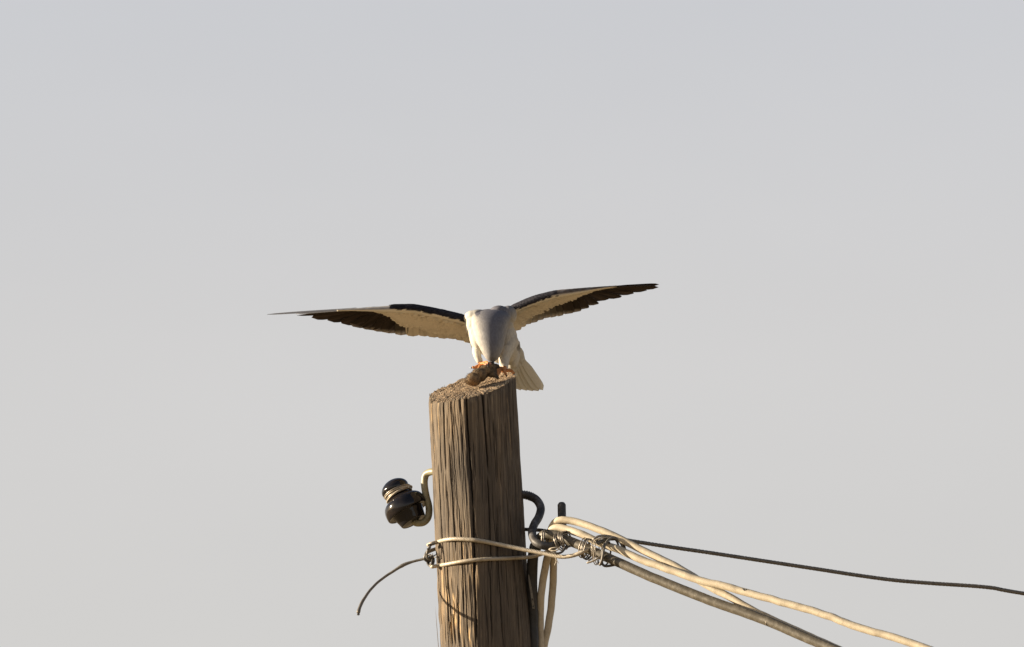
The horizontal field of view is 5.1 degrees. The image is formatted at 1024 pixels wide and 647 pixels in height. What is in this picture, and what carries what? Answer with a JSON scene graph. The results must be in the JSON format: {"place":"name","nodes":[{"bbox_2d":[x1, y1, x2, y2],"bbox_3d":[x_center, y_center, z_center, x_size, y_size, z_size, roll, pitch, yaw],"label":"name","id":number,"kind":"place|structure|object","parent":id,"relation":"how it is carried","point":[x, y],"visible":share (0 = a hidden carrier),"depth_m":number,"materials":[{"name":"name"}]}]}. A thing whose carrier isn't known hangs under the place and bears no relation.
{"place":"outdoors","nodes":[
{"label":"outdoors","id":0,"kind":"place"},
{"bbox_2d":[0,0,1023,646],"label":"sky","id":1,"kind":"structure","parent":0,"point":[823,200],"materials":[{"name":"grey"}]},
{"bbox_3d":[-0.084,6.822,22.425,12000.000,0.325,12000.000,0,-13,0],"label":"ground","id":2,"kind":"structure","parent":0,"visible":0},
{"bbox_2d":[429,372,530,646],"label":"utility pole","id":3,"kind":"object","parent":2,"relation":"on","point":[476,461],"visible":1,"depth_m":23.84,"materials":[{"name":"brown wood"}]},
{"bbox_2d":[382,468,432,528],"bbox_3d":[-0.212,0.363,23.945,0.092,0.121,0.127,8,-15,-31],"label":"pin insulator","id":4,"kind":"object","parent":3,"relation":"attached to","point":[404,509],"visible":1,"depth_m":23.94,"materials":[{"name":"brown ceramic"}]},
{"bbox_2d":[384,484,412,503],"bbox_3d":[-0.237,0.356,23.965,0.060,0.040,0.060,0,-13,0],"label":"insulator tie wire","id":5,"kind":"object","parent":4,"relation":"attached to","point":[401,488],"visible":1,"depth_m":23.94,"materials":[{"name":"beige metal"}]},
{"bbox_2d":[267,283,658,390],"bbox_3d":[-0.102,0.031,24.066,0.819,0.222,0.236,0,-13,0],"label":"bird","id":6,"kind":"object","parent":3,"relation":"on","point":[490,335],"visible":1,"depth_m":24.05},
{"bbox_2d":[464,362,499,386],"bbox_3d":[-0.061,0.107,23.943,0.081,0.058,0.041,1,-13,-6],"label":"mouse","id":7,"kind":"object","parent":3,"relation":"on","point":[476,376],"visible":1,"depth_m":23.93,"materials":[{"name":"fur"}]},
{"bbox_2d":[425,528,546,553],"bbox_3d":[-0.031,0.451,23.916,0.270,0.072,0.147,-4,-13,15],"label":"pole band wire","id":8,"kind":"object","parent":3,"relation":"attached to","point":[526,529],"visible":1,"depth_m":23.89,"materials":[{"name":"metal"}]},
{"bbox_2d":[429,550,549,568],"bbox_3d":[-0.049,0.487,23.812,0.262,0.028,0.064,-2,-13,10],"label":"pole band wire","id":9,"kind":"object","parent":3,"relation":"attached to","point":[483,559],"visible":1,"depth_m":23.80,"materials":[{"name":"beige metal"}]},
{"bbox_2d":[426,537,588,558],"bbox_3d":[-0.016,0.463,23.781,0.365,0.065,0.041,-5,-14,22],"label":"pole band wire","id":10,"kind":"object","parent":3,"relation":"attached to","point":[509,546],"visible":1,"depth_m":23.78,"materials":[{"name":"beige metal"}]},
{"bbox_2d":[423,542,436,566],"bbox_3d":[-0.171,0.481,23.860,0.026,0.050,0.040,2,-13,-10],"label":"wire knot","id":11,"kind":"object","parent":10,"relation":"attached to","point":[430,557],"visible":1,"depth_m":23.85,"materials":[{"name":"metal"}]},
{"bbox_2d":[356,558,428,615],"bbox_3d":[-0.261,0.550,23.827,0.180,0.143,0.067,8,-15,-31],"label":"loose wire","id":12,"kind":"object","parent":11,"relation":"hanging from","point":[402,565],"visible":1,"depth_m":23.86,"materials":[{"name":"metal"}]},
{"bbox_2d":[522,490,566,549],"bbox_3d":[0.055,0.410,23.857,0.084,0.153,0.157,6,-14,-26],"label":"iron hook","id":13,"kind":"object","parent":3,"relation":"attached to","point":[537,501],"visible":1,"depth_m":23.83,"materials":[{"name":"black metal"}]},
{"bbox_2d":[526,529,839,646],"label":"grey cable","id":14,"kind":"object","parent":13,"relation":"attached to","point":[694,594],"visible":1,"depth_m":23.64,"materials":[{"name":"metal"}]},
{"bbox_2d":[528,575,534,608],"bbox_3d":[0.041,0.556,23.837,0.005,0.069,0.022,-7,-15,29],"label":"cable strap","id":15,"kind":"object","parent":14,"relation":"attached to","point":[532,598],"visible":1,"depth_m":23.84,"materials":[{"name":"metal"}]},
{"bbox_2d":[541,529,548,541],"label":"binding wire","id":16,"kind":"object","parent":14,"relation":"attached to","point":[543,538],"visible":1,"depth_m":23.77,"materials":[{"name":"beige metal"}]},
{"bbox_2d":[548,531,573,563],"bbox_3d":[0.105,0.467,23.759,0.072,0.081,0.041,11,-17,-40],"label":"binding wire","id":17,"kind":"object","parent":14,"relation":"attached to","point":[564,547],"visible":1,"depth_m":23.75,"materials":[{"name":"grey metal"}]},
{"bbox_2d":[578,537,591,559],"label":"binding wire","id":18,"kind":"object","parent":14,"relation":"attached to","point":[585,541],"visible":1,"depth_m":23.73,"materials":[{"name":"beige metal"}]},
{"bbox_2d":[587,534,610,564],"bbox_3d":[0.186,0.467,23.723,0.064,0.063,0.037,0,-13,0],"label":"binding wire","id":19,"kind":"object","parent":14,"relation":"attached to","point":[597,538],"visible":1,"depth_m":23.71,"materials":[{"name":"beige metal"}]},
{"bbox_2d":[597,537,625,566],"bbox_3d":[0.205,0.473,23.717,0.061,0.066,0.026,7,-15,-29],"label":"binding wire","id":20,"kind":"object","parent":14,"relation":"attached to","point":[600,563],"visible":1,"depth_m":23.70,"materials":[{"name":"metal"}]},
{"bbox_2d":[544,516,840,646],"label":"beige cable","id":21,"kind":"object","parent":14,"relation":"attached to","point":[653,555],"visible":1,"depth_m":23.73,"materials":[{"name":"beige plastic"}]},
{"bbox_2d":[537,524,931,646],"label":"beige cable","id":22,"kind":"object","parent":14,"relation":"attached to","point":[778,601],"visible":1,"depth_m":23.59,"materials":[{"name":"beige plastic"}]},
{"bbox_2d":[596,538,1023,594],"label":"messenger wire","id":23,"kind":"object","parent":14,"relation":"attached to","point":[813,568],"visible":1,"depth_m":23.72,"materials":[{"name":"metal"}]}
]}

